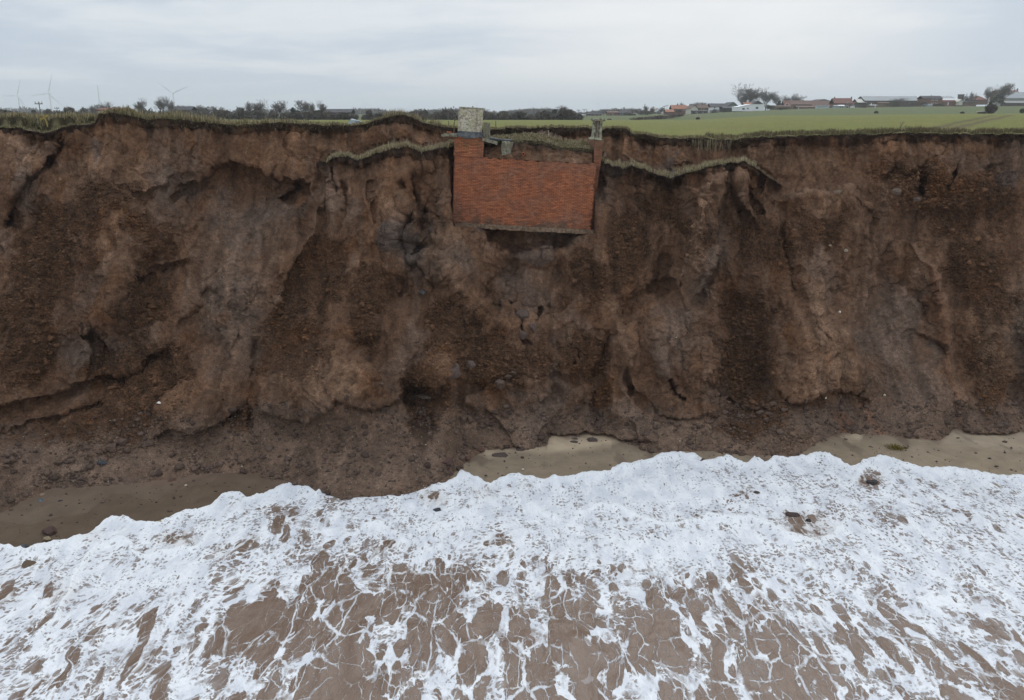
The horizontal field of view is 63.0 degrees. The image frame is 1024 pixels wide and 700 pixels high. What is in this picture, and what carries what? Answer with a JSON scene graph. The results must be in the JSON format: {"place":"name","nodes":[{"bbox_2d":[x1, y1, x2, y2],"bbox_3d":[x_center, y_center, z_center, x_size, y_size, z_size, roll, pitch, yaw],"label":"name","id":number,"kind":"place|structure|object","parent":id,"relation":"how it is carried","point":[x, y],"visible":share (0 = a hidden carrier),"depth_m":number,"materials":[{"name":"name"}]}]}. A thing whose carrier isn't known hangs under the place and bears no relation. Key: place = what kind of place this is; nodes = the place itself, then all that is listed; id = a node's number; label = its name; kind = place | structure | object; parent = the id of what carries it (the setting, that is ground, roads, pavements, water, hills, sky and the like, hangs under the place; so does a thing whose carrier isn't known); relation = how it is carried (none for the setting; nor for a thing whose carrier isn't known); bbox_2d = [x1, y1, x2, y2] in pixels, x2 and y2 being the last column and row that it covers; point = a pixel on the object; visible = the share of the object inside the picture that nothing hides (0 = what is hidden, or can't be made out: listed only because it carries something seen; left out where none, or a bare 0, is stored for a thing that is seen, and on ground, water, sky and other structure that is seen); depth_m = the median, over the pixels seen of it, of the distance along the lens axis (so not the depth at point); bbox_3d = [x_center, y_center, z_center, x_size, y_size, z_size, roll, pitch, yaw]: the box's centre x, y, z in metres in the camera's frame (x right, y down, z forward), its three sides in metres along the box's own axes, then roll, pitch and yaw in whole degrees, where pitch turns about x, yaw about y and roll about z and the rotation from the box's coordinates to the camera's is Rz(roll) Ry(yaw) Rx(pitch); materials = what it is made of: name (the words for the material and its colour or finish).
{"place":"outdoors","nodes":[
{"label":"outdoors","id":0,"kind":"place"},
{"bbox_2d":[0,111,98,131],"bbox_3d":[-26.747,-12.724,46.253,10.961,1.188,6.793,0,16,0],"label":"grass","id":1,"kind":"structure","parent":0,"point":[87,115],"depth_m":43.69,"materials":[{"name":"plant"}]},
{"bbox_2d":[99,105,352,125],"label":"grass","id":2,"kind":"structure","parent":0,"point":[123,109],"depth_m":42.43,"materials":[{"name":"plant"}]},
{"bbox_2d":[325,139,453,162],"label":"grass","id":3,"kind":"structure","parent":0,"point":[447,144],"depth_m":41.70,"materials":[{"name":"plant"}]},
{"bbox_2d":[383,108,441,125],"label":"grass","id":4,"kind":"structure","parent":0,"point":[401,110],"depth_m":47.17,"materials":[{"name":"plant"}]},
{"bbox_2d":[0,113,1023,512],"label":"cliff","id":5,"kind":"structure","parent":0,"point":[264,203],"depth_m":40.80,"materials":[{"name":"soil"}]},
{"bbox_2d":[82,445,92,449],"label":"clay block","id":6,"kind":"object","parent":5,"relation":"on","point":[87,447],"depth_m":35.63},
{"bbox_2d":[106,443,116,452],"bbox_3d":[-17.127,4.190,35.756,0.445,0.406,0.457,-6,17,-21],"label":"clay block","id":7,"kind":"object","parent":5,"relation":"on","point":[111,448],"depth_m":35.61,"materials":[{"name":"soil"}]},
{"bbox_2d":[117,438,128,445],"bbox_3d":[-16.735,3.950,35.943,0.382,0.345,0.440,9,18,28],"label":"clay block","id":8,"kind":"object","parent":5,"relation":"on","point":[122,441],"depth_m":35.81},
{"bbox_2d":[306,468,315,474],"bbox_3d":[-8.415,5.088,34.995,0.431,0.324,0.317,-11,19,-34],"label":"clay block","id":9,"kind":"object","parent":5,"relation":"on","point":[311,471],"depth_m":34.89,"materials":[{"name":"soil"}]},
{"bbox_2d":[415,394,430,399],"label":"clay block","id":10,"kind":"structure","parent":5,"relation":"on","point":[423,396],"depth_m":38.89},
{"bbox_2d":[100,112,748,145],"bbox_3d":[-3.928,-11.967,45.439,33.184,1.835,5.385,-2,16,-7],"label":"turf fringe","id":11,"kind":"object","parent":5,"relation":"on","point":[131,118],"visible":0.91,"depth_m":45.35,"materials":[{"name":"green plant"}]},
{"bbox_2d":[450,363,460,378],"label":"clay block","id":12,"kind":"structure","parent":5,"relation":"on","point":[455,369],"depth_m":37.23,"materials":[{"name":"stone"}]},
{"bbox_2d":[459,416,466,423],"bbox_3d":[-2.267,3.197,38.134,0.374,0.422,0.358,12,9,11],"label":"clay block","id":13,"kind":"object","parent":5,"relation":"on","point":[463,419],"depth_m":38.02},
{"bbox_2d":[467,416,473,423],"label":"clay block","id":14,"kind":"object","parent":5,"relation":"on","point":[470,420],"depth_m":38.39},
{"bbox_2d":[467,360,475,367],"bbox_3d":[-1.973,0.652,38.675,0.608,0.356,0.460,-5,17,-7],"label":"clay block","id":15,"kind":"object","parent":5,"relation":"on","point":[471,364],"depth_m":38.52,"materials":[{"name":"stone"}]},
{"bbox_2d":[494,379,505,389],"bbox_3d":[-0.578,1.620,39.185,0.512,0.474,0.518,5,17,19],"label":"clay block","id":16,"kind":"object","parent":5,"relation":"on","point":[499,383],"depth_m":39.05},
{"bbox_2d":[0,133,1023,461],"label":"rubble","id":17,"kind":"object","parent":5,"relation":"on","point":[760,341],"visible":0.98,"depth_m":40.09,"materials":[{"name":"soil"}]},
{"bbox_2d":[0,382,1023,502],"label":"rubble","id":18,"kind":"object","parent":5,"relation":"on","point":[365,454],"visible":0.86,"depth_m":36.88,"materials":[{"name":"soil"}]},
{"bbox_2d":[3,178,1020,501],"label":"pebbles","id":19,"kind":"object","parent":5,"relation":"on","point":[461,414],"visible":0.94,"depth_m":37.80,"materials":[{"name":"stone"}]},
{"bbox_2d":[515,309,528,318],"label":"clay block","id":20,"kind":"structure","parent":5,"relation":"on","point":[522,313],"depth_m":41.18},
{"bbox_2d":[441,106,605,233],"bbox_3d":[0.477,-9.512,43.803,8.133,5.970,4.757,3,16,-1],"label":"brick shelter","id":21,"kind":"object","parent":5,"relation":"on","point":[520,195],"visible":0.98,"depth_m":41.89,"materials":[{"name":"brick"}]},
{"bbox_2d":[520,330,527,339],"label":"clay block","id":22,"kind":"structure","parent":5,"relation":"on","point":[523,335],"depth_m":40.95,"materials":[{"name":"stone"}]},
{"bbox_2d":[530,323,535,331],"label":"clay block","id":23,"kind":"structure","parent":5,"relation":"on","point":[533,327],"depth_m":40.89,"materials":[{"name":"stone"}]},
{"bbox_2d":[487,141,593,152],"bbox_3d":[1.514,-10.230,42.195,5.644,0.722,0.919,-1,16,-2],"label":"turf fringe","id":24,"kind":"object","parent":5,"relation":"on","point":[548,145],"visible":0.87,"depth_m":42.02,"materials":[{"name":"green plant"}]},
{"bbox_2d":[601,150,757,178],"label":"grass","id":25,"kind":"structure","parent":5,"relation":"on","point":[690,168],"depth_m":42.56,"materials":[{"name":"plant"}]},
{"bbox_2d":[692,138,731,151],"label":"hanging roots","id":26,"kind":"object","parent":5,"relation":"hanging from","point":[707,141],"visible":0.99,"depth_m":46.11,"materials":[{"name":"brown plant"}]},
{"bbox_2d":[755,410,763,415],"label":"clay block","id":27,"kind":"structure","parent":5,"relation":"on","point":[758,412],"depth_m":39.79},
{"bbox_2d":[892,188,901,195],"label":"clay block","id":28,"kind":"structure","parent":5,"relation":"on","point":[897,191],"depth_m":43.33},
{"bbox_2d":[0,451,1023,699],"bbox_3d":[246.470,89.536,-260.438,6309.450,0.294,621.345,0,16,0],"label":"sea","id":29,"kind":"structure","parent":0,"point":[674,575],"depth_m":27.14,"materials":[{"name":"liquid"}]},
{"bbox_2d":[785,512,799,516],"bbox_3d":[10.830,6.382,32.292,0.573,0.119,0.387,11,27,13],"label":"rock","id":30,"kind":"object","parent":29,"relation":"in","point":[792,514],"visible":1,"depth_m":32.26,"materials":[{"name":"stone"}]},
{"bbox_2d":[866,479,877,484],"bbox_3d":[15.141,5.558,35.157,0.470,0.215,0.405,0,12,-4],"label":"rock","id":31,"kind":"object","parent":29,"relation":"in","point":[874,481],"visible":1,"depth_m":35.03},
{"bbox_2d":[0,429,1023,567],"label":"beach","id":32,"kind":"structure","parent":0,"point":[31,523],"depth_m":36.36,"materials":[{"name":"sand"}]},
{"bbox_2d":[42,526,56,535],"bbox_3d":[-17.075,6.686,30.918,0.564,0.294,0.464,12,20,36],"label":"clay block","id":33,"kind":"object","parent":32,"relation":"on","point":[51,531],"depth_m":30.78,"materials":[{"name":"soil"}]},
{"bbox_2d":[492,452,507,457],"bbox_3d":[-0.510,4.744,37.722,0.775,0.134,0.525,11,28,9],"label":"clay slab","id":34,"kind":"object","parent":32,"relation":"on","point":[503,454],"depth_m":37.66,"materials":[{"name":"soil"}]},
{"bbox_2d":[9,434,1020,537],"bbox_3d":[2.355,5.128,36.495,45.977,0.256,7.058,-2,16,-8],"label":"beach debris","id":35,"kind":"object","parent":32,"relation":"on","point":[522,457],"visible":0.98,"depth_m":36.39,"materials":[{"name":"stone"}]},
{"bbox_2d":[587,437,597,441],"bbox_3d":[3.760,4.248,39.418,0.559,0.246,0.382,1,9,8],"label":"clay slab","id":36,"kind":"object","parent":32,"relation":"on","point":[591,439],"depth_m":39.31,"materials":[{"name":"soil"}]},
{"bbox_2d":[885,443,907,450],"bbox_3d":[17.709,4.466,38.550,1.345,0.269,1.079,0,16,0],"label":"seaweed","id":37,"kind":"object","parent":32,"relation":"on","point":[895,447],"visible":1,"depth_m":38.51,"materials":[{"name":"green plant"}]},
{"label":"clay block","id":38,"kind":"object","parent":32,"relation":"on","visible":0},
{"bbox_2d":[441,457,452,464],"bbox_3d":[-2.799,4.813,35.800,0.588,0.310,0.458,-6,23,7],"label":"clay block","id":39,"kind":"object","parent":38,"relation":"on","point":[448,461],"depth_m":35.63,"materials":[{"name":"soil"}]},
{"bbox_2d":[0,106,1023,139],"bbox_3d":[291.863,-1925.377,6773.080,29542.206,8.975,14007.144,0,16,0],"label":"fields","id":40,"kind":"structure","parent":0,"point":[748,122],"depth_m":118.72,"materials":[{"name":"plant"}]},
{"bbox_2d":[8,82,27,108],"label":"wind turbine","id":41,"kind":"object","parent":40,"relation":"on","point":[17,95],"visible":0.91,"depth_m":1673.14,"materials":[{"name":"metal"}]},
{"bbox_2d":[31,74,63,110],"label":"wind turbine","id":42,"kind":"object","parent":40,"relation":"on","point":[49,95],"visible":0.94,"depth_m":1480.60,"materials":[{"name":"metal"}]},
{"bbox_2d":[87,105,99,112],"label":"bare tree","id":43,"kind":"object","parent":40,"relation":"on","point":[93,108],"visible":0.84,"depth_m":325.91,"materials":[{"name":"grey plant"}]},
{"bbox_2d":[96,101,113,107],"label":"bare tree","id":44,"kind":"object","parent":40,"relation":"on","point":[104,106],"visible":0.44,"depth_m":335.50,"materials":[{"name":"grey plant"}]},
{"bbox_2d":[0,106,236,113],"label":"distant wood","id":45,"kind":"object","parent":40,"relation":"on","point":[22,109],"visible":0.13,"depth_m":1301.88,"materials":[{"name":"plant"}]},
{"bbox_2d":[0,105,253,119],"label":"hedge","id":46,"kind":"object","parent":40,"relation":"on","point":[240,113],"visible":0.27,"depth_m":287.60,"materials":[{"name":"plant"}]},
{"bbox_2d":[133,97,146,110],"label":"bare tree","id":47,"kind":"object","parent":40,"relation":"on","point":[139,105],"visible":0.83,"depth_m":335.54,"materials":[{"name":"grey plant"}]},
{"bbox_2d":[154,95,169,111],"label":"bare tree","id":48,"kind":"object","parent":40,"relation":"on","point":[160,103],"visible":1,"depth_m":335.31,"materials":[{"name":"grey plant"}]},
{"bbox_2d":[168,101,174,111],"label":"bare tree","id":49,"kind":"object","parent":40,"relation":"on","point":[172,104],"visible":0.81,"depth_m":345.41,"materials":[{"name":"grey plant"}]},
{"bbox_2d":[157,82,187,104],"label":"wind turbine","id":50,"kind":"object","parent":40,"relation":"on","point":[172,93],"visible":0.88,"depth_m":1574.16,"materials":[{"name":"metal"}]},
{"bbox_2d":[174,106,197,112],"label":"house","id":51,"kind":"structure","parent":40,"relation":"on","point":[189,108],"depth_m":386.57,"materials":[{"name":"tile"}]},
{"bbox_2d":[198,106,218,112],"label":"bare tree","id":52,"kind":"object","parent":40,"relation":"on","point":[204,109],"visible":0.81,"depth_m":411.36,"materials":[{"name":"grey plant"}]},
{"bbox_2d":[244,101,254,110],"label":"bare tree","id":53,"kind":"object","parent":40,"relation":"on","point":[249,106],"visible":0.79,"depth_m":317.38,"materials":[{"name":"grey plant"}]},
{"bbox_2d":[252,98,268,110],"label":"bare tree","id":54,"kind":"object","parent":40,"relation":"on","point":[260,107],"visible":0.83,"depth_m":316.17,"materials":[{"name":"grey plant"}]},
{"bbox_2d":[271,99,285,118],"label":"bare tree","id":55,"kind":"object","parent":40,"relation":"on","point":[277,108],"visible":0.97,"depth_m":316.33,"materials":[{"name":"grey plant"}]},
{"bbox_2d":[294,100,315,111],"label":"bare tree","id":56,"kind":"object","parent":40,"relation":"on","point":[304,107],"visible":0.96,"depth_m":316.92,"materials":[{"name":"grey plant"}]},
{"bbox_2d":[316,100,327,111],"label":"bare tree","id":57,"kind":"object","parent":40,"relation":"on","point":[322,107],"visible":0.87,"depth_m":316.43,"materials":[{"name":"grey plant"}]},
{"bbox_2d":[324,109,355,114],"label":"barn","id":58,"kind":"structure","parent":40,"relation":"on","point":[349,111],"depth_m":367.74,"materials":[{"name":"tile"}]},
{"bbox_2d":[348,119,360,123],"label":"wrecked shed","id":59,"kind":"structure","parent":40,"relation":"on","point":[353,121],"depth_m":47.77,"materials":[{"name":"metal"}]},
{"bbox_2d":[232,106,575,114],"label":"distant wood","id":60,"kind":"object","parent":40,"relation":"on","point":[363,111],"visible":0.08,"depth_m":1027.87,"materials":[{"name":"plant"}]},
{"bbox_2d":[253,107,583,119],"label":"hedge","id":61,"kind":"object","parent":40,"relation":"on","point":[446,114],"visible":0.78,"depth_m":273.14,"materials":[{"name":"plant"}]},
{"bbox_2d":[359,108,536,113],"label":"distant wood","id":62,"kind":"object","parent":40,"relation":"on","point":[437,109],"visible":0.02,"depth_m":1788.07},
{"bbox_2d":[507,107,663,114],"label":"distant wood","id":63,"kind":"object","parent":40,"relation":"on","point":[531,111],"visible":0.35,"depth_m":837.23,"materials":[{"name":"plant"}]},
{"bbox_2d":[586,109,601,115],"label":"bungalow","id":64,"kind":"object","parent":40,"relation":"on","point":[593,113],"visible":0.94,"depth_m":481.74,"materials":[{"name":"tile"}]},
{"bbox_2d":[606,111,618,115],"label":"bungalow","id":65,"kind":"object","parent":40,"relation":"on","point":[611,113],"visible":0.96,"depth_m":500.53,"materials":[{"name":"white brick"}]},
{"bbox_2d":[618,110,629,115],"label":"house","id":66,"kind":"structure","parent":40,"relation":"on","point":[621,113],"depth_m":500.69,"materials":[{"name":"tile"}]},
{"bbox_2d":[630,113,683,119],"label":"hedge","id":67,"kind":"object","parent":40,"relation":"on","point":[672,115],"visible":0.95,"depth_m":294.80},
{"bbox_2d":[664,109,673,114],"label":"cottage","id":68,"kind":"structure","parent":40,"relation":"on","point":[668,111],"depth_m":500.53,"materials":[{"name":"orange brick"}]},
{"bbox_2d":[669,103,686,113],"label":"cottage","id":69,"kind":"structure","parent":40,"relation":"on","point":[678,107],"depth_m":519.91,"materials":[{"name":"orange brick"}]},
{"bbox_2d":[685,105,697,113],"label":"house","id":70,"kind":"structure","parent":40,"relation":"on","point":[689,108],"depth_m":501.91,"materials":[{"name":"paint"}]},
{"bbox_2d":[691,110,706,113],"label":"outbuilding","id":71,"kind":"structure","parent":40,"relation":"on","point":[698,111],"depth_m":485.84,"materials":[{"name":"tile"}]},
{"bbox_2d":[696,103,708,112],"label":"house","id":72,"kind":"structure","parent":40,"relation":"on","point":[702,107],"depth_m":502.71,"materials":[{"name":"brown brick"}]},
{"bbox_2d":[708,103,727,111],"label":"barn","id":73,"kind":"structure","parent":40,"relation":"on","point":[714,106],"depth_m":520.23,"materials":[{"name":"white paint"}]},
{"bbox_2d":[719,106,733,111],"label":"shed","id":74,"kind":"structure","parent":40,"relation":"on","point":[722,108],"depth_m":500.58,"materials":[{"name":"metal"}]},
{"bbox_2d":[726,102,737,105],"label":"barn","id":75,"kind":"structure","parent":40,"relation":"on","point":[731,104],"depth_m":537.51,"materials":[{"name":"metal"}]},
{"bbox_2d":[734,93,747,103],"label":"bare tree","id":76,"kind":"object","parent":40,"relation":"on","point":[740,99],"visible":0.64,"depth_m":579.72,"materials":[{"name":"grey plant"}]},
{"bbox_2d":[731,82,762,101],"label":"bare tree","id":77,"kind":"object","parent":40,"relation":"on","point":[752,95],"visible":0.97,"depth_m":571.75,"materials":[{"name":"grey plant"}]},
{"bbox_2d":[731,104,764,111],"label":"chalet","id":78,"kind":"object","parent":40,"relation":"on","point":[750,107],"visible":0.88,"depth_m":480.38,"materials":[{"name":"white paint"}]},
{"bbox_2d":[756,87,777,109],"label":"bare tree","id":79,"kind":"object","parent":40,"relation":"on","point":[765,96],"visible":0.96,"depth_m":573.50,"materials":[{"name":"grey plant"}]},
{"bbox_2d":[771,92,780,104],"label":"bare tree","id":80,"kind":"object","parent":40,"relation":"on","point":[776,99],"visible":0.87,"depth_m":583.15,"materials":[{"name":"grey plant"}]},
{"bbox_2d":[770,105,790,109],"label":"outbuilding","id":81,"kind":"structure","parent":40,"relation":"on","point":[781,106],"depth_m":542.83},
{"bbox_2d":[791,94,806,99],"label":"bare tree","id":82,"kind":"object","parent":40,"relation":"on","point":[793,97],"visible":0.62,"depth_m":583.49,"materials":[{"name":"grey plant"}]},
{"bbox_2d":[788,100,811,108],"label":"barn","id":83,"kind":"structure","parent":40,"relation":"on","point":[800,103],"depth_m":566.93,"materials":[{"name":"brick"}]},
{"bbox_2d":[794,106,814,108],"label":"outbuilding","id":84,"kind":"structure","parent":40,"relation":"on","point":[804,107],"depth_m":538.02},
{"bbox_2d":[810,100,829,105],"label":"barn","id":85,"kind":"structure","parent":40,"relation":"on","point":[819,102],"depth_m":579.35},
{"bbox_2d":[815,105,829,108],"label":"container","id":86,"kind":"object","parent":40,"relation":"on","point":[821,106],"visible":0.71,"depth_m":508.88,"materials":[{"name":"metal"}]},
{"bbox_2d":[829,96,852,107],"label":"house","id":87,"kind":"structure","parent":40,"relation":"on","point":[847,102],"depth_m":538.03,"materials":[{"name":"red tile"}]},
{"bbox_2d":[853,99,866,105],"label":"shed","id":88,"kind":"structure","parent":40,"relation":"on","point":[860,101],"depth_m":566.52,"materials":[{"name":"white"}]},
{"bbox_2d":[874,102,889,106],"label":"outbuilding","id":89,"kind":"structure","parent":40,"relation":"on","point":[879,104],"depth_m":547.19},
{"bbox_2d":[858,96,917,106],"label":"barn","id":90,"kind":"structure","parent":40,"relation":"on","point":[870,100],"depth_m":566.78,"materials":[{"name":"metal"}]},
{"bbox_2d":[884,101,903,106],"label":"bush","id":91,"kind":"object","parent":40,"relation":"on","point":[898,103],"visible":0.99,"depth_m":478.95,"materials":[{"name":"green plant"}]},
{"bbox_2d":[890,97,911,106],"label":"bare tree","id":92,"kind":"object","parent":40,"relation":"on","point":[899,100],"visible":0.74,"depth_m":515.48,"materials":[{"name":"grey plant"}]},
{"bbox_2d":[914,101,927,106],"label":"bush","id":93,"kind":"object","parent":40,"relation":"on","point":[921,103],"visible":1,"depth_m":479.28,"materials":[{"name":"green plant"}]},
{"bbox_2d":[916,95,942,106],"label":"house","id":94,"kind":"structure","parent":40,"relation":"on","point":[931,99],"depth_m":537.18,"materials":[{"name":"tile"}]},
{"bbox_2d":[942,100,958,105],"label":"outbuilding","id":95,"kind":"structure","parent":40,"relation":"on","point":[950,102],"depth_m":537.18,"materials":[{"name":"red tile"}]},
{"bbox_2d":[955,99,963,104],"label":"shed","id":96,"kind":"structure","parent":40,"relation":"on","point":[959,101],"depth_m":533.51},
{"bbox_2d":[959,100,976,105],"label":"barn","id":97,"kind":"structure","parent":40,"relation":"on","point":[966,103],"depth_m":537.35,"materials":[{"name":"tile"}]},
{"bbox_2d":[969,91,977,103],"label":"bare tree","id":98,"kind":"object","parent":40,"relation":"on","point":[971,96],"visible":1,"depth_m":536.37,"materials":[{"name":"grey plant"}]},
{"bbox_2d":[969,96,987,104],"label":"house","id":99,"kind":"structure","parent":40,"relation":"on","point":[979,100],"depth_m":546.60,"materials":[{"name":"brick"}]},
{"bbox_2d":[985,102,997,113],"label":"bush","id":100,"kind":"object","parent":40,"relation":"on","point":[990,108],"visible":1,"depth_m":275.31,"materials":[{"name":"green plant"}]},
{"bbox_2d":[983,86,1000,103],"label":"bare tree","id":101,"kind":"object","parent":40,"relation":"on","point":[989,93],"visible":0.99,"depth_m":458.69,"materials":[{"name":"grey plant"}]},
{"bbox_2d":[990,97,1003,103],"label":"bush","id":102,"kind":"object","parent":40,"relation":"on","point":[996,99],"visible":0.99,"depth_m":449.73,"materials":[{"name":"green plant"}]},
{"bbox_2d":[993,83,1016,105],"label":"bare tree","id":103,"kind":"object","parent":40,"relation":"on","point":[1005,91],"visible":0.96,"depth_m":475.97,"materials":[{"name":"grey plant"}]},
{"bbox_2d":[992,92,1023,105],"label":"stone barn","id":104,"kind":"structure","parent":40,"relation":"on","point":[1017,96],"depth_m":518.40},
{"bbox_2d":[1000,101,1023,105],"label":"shed","id":105,"kind":"structure","parent":40,"relation":"on","point":[1013,103],"depth_m":503.92,"materials":[{"name":"metal"}]},
{"bbox_2d":[0,0,1023,112],"label":"sky","id":106,"kind":"structure","parent":0,"point":[498,55],"materials":[{"name":"grey"}]},
{"bbox_2d":[484,131,592,149],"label":"grass","id":107,"kind":"structure","parent":0,"point":[580,143],"depth_m":43.74,"materials":[{"name":"plant"}]},
{"bbox_2d":[353,113,749,139],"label":"grass","id":108,"kind":"structure","parent":0,"point":[612,126],"depth_m":48.23,"materials":[{"name":"plant"}]},
{"bbox_2d":[706,126,1023,138],"bbox_3d":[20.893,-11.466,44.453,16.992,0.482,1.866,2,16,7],"label":"grass","id":109,"kind":"structure","parent":0,"point":[989,132],"depth_m":44.15,"materials":[{"name":"plant"}]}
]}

